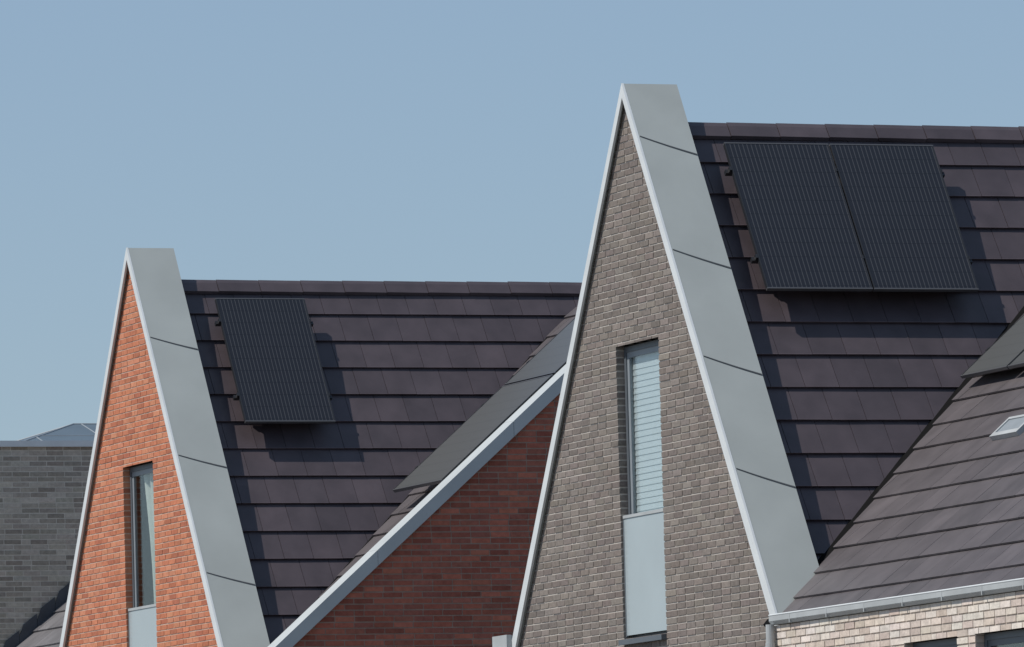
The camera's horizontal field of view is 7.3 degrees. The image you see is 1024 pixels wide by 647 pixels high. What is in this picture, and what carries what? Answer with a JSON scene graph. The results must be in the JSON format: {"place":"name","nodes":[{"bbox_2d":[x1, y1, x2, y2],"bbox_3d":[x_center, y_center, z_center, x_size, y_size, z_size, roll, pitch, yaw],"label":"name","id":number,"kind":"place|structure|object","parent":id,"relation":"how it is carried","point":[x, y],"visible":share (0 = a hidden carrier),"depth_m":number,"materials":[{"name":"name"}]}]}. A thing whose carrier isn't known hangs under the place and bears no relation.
{"place":"outdoors","nodes":[
{"label":"outdoors","id":0,"kind":"place"},
{"bbox_2d":[0,423,96,646],"bbox_3d":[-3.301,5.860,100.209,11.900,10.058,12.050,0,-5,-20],"label":"brick building","id":1,"kind":"structure","parent":0,"point":[43,479],"depth_m":93.34,"materials":[{"name":"brick"}]},
{"bbox_2d":[0,0,1023,440],"label":"sky","id":2,"kind":"structure","parent":0,"point":[285,140],"materials":[{"name":"blue"}]},
{"label":"ground","id":3,"kind":"structure","parent":0,"visible":0},
{"bbox_2d":[17,601,66,646],"bbox_3d":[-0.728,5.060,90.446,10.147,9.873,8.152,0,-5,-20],"label":"roof","id":4,"kind":"structure","parent":3,"relation":"on","point":[47,632],"depth_m":92.58,"materials":[{"name":"tile"}]},
{"bbox_2d":[59,247,581,646],"bbox_3d":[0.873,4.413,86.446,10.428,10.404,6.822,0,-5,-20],"label":"gabled house","id":5,"kind":"structure","parent":3,"relation":"on","point":[210,517],"depth_m":84.65,"materials":[{"name":"tile"}]},
{"bbox_2d":[128,463,156,646],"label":"window","id":6,"kind":"structure","parent":5,"relation":"in","point":[142,619],"depth_m":85.08,"materials":[{"name":"clear glass"}]},
{"bbox_2d":[214,298,335,423],"bbox_3d":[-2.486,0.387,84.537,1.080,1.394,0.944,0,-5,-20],"label":"solar panel","id":7,"kind":"object","parent":5,"relation":"attached to","point":[275,362],"visible":1,"depth_m":84.51,"materials":[{"name":"black glass"}]},
{"bbox_2d":[268,307,576,646],"bbox_3d":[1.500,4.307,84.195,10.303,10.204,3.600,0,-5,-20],"label":"brick house","id":8,"kind":"structure","parent":3,"relation":"on","point":[443,563],"depth_m":81.77,"materials":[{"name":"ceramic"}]},
{"bbox_2d":[393,374,553,492],"bbox_3d":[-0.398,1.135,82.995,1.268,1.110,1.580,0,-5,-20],"label":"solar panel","id":9,"kind":"object","parent":8,"relation":"on","point":[470,435],"visible":1,"depth_m":82.95,"materials":[{"name":"black glass"}]},
{"bbox_2d":[505,318,574,384],"bbox_3d":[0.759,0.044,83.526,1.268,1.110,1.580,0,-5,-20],"label":"solar panel","id":10,"kind":"object","parent":8,"relation":"on","point":[550,357],"visible":0.32,"depth_m":83.59,"materials":[{"name":"black glass"}]},
{"bbox_2d":[492,83,1023,646],"bbox_3d":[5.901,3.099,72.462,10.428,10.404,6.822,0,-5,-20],"label":"gabled house","id":11,"kind":"structure","parent":3,"relation":"on","point":[732,441],"depth_m":70.33,"materials":[{"name":"ceramic"}]},
{"bbox_2d":[618,339,666,645],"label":"window","id":12,"kind":"structure","parent":11,"relation":"in","point":[643,526],"depth_m":70.79,"materials":[{"name":"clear glass"}]},
{"bbox_2d":[723,142,872,290],"bbox_3d":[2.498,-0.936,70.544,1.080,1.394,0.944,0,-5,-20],"label":"solar panel","id":13,"kind":"object","parent":11,"relation":"attached to","point":[798,219],"visible":1,"depth_m":70.52,"materials":[{"name":"black glass"}]},
{"bbox_2d":[829,143,978,291],"bbox_3d":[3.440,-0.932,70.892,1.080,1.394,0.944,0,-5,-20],"label":"solar panel","id":14,"kind":"object","parent":11,"relation":"attached to","point":[904,219],"visible":1,"depth_m":70.87,"materials":[{"name":"black glass"}]},
{"bbox_2d":[763,306,1023,646],"bbox_3d":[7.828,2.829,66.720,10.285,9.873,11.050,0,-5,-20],"label":"brick house","id":15,"kind":"structure","parent":3,"relation":"on","point":[925,548],"depth_m":66.38,"materials":[{"name":"ceramic"}]},
{"bbox_2d":[913,638,957,646],"bbox_3d":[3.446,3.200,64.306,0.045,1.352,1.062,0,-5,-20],"label":"window","id":16,"kind":"structure","parent":15,"relation":"in","point":[952,642],"depth_m":64.35,"materials":[{"name":"grey glass"}]},
{"bbox_2d":[960,315,1023,378],"bbox_3d":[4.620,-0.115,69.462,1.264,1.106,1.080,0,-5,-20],"label":"solar panel","id":17,"kind":"object","parent":15,"relation":"on","point":[1004,350],"visible":1,"depth_m":69.40,"materials":[{"name":"black glass"}]},
{"bbox_2d":[984,629,1023,646],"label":"window","id":18,"kind":"structure","parent":15,"relation":"in","point":[1015,638],"depth_m":63.21,"materials":[{"name":"grey glass"}]},
{"bbox_2d":[989,414,1023,440],"bbox_3d":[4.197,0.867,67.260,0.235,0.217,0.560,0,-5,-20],"label":"roof window","id":19,"kind":"structure","parent":15,"relation":"in","point":[1013,426],"depth_m":67.27,"materials":[{"name":"glass"}]},
{"bbox_2d":[1007,350,1023,368],"bbox_3d":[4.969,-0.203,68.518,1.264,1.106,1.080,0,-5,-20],"label":"solar panel","id":20,"kind":"object","parent":15,"relation":"on","point":[1017,361],"visible":1,"depth_m":68.63,"materials":[{"name":"black glass"}]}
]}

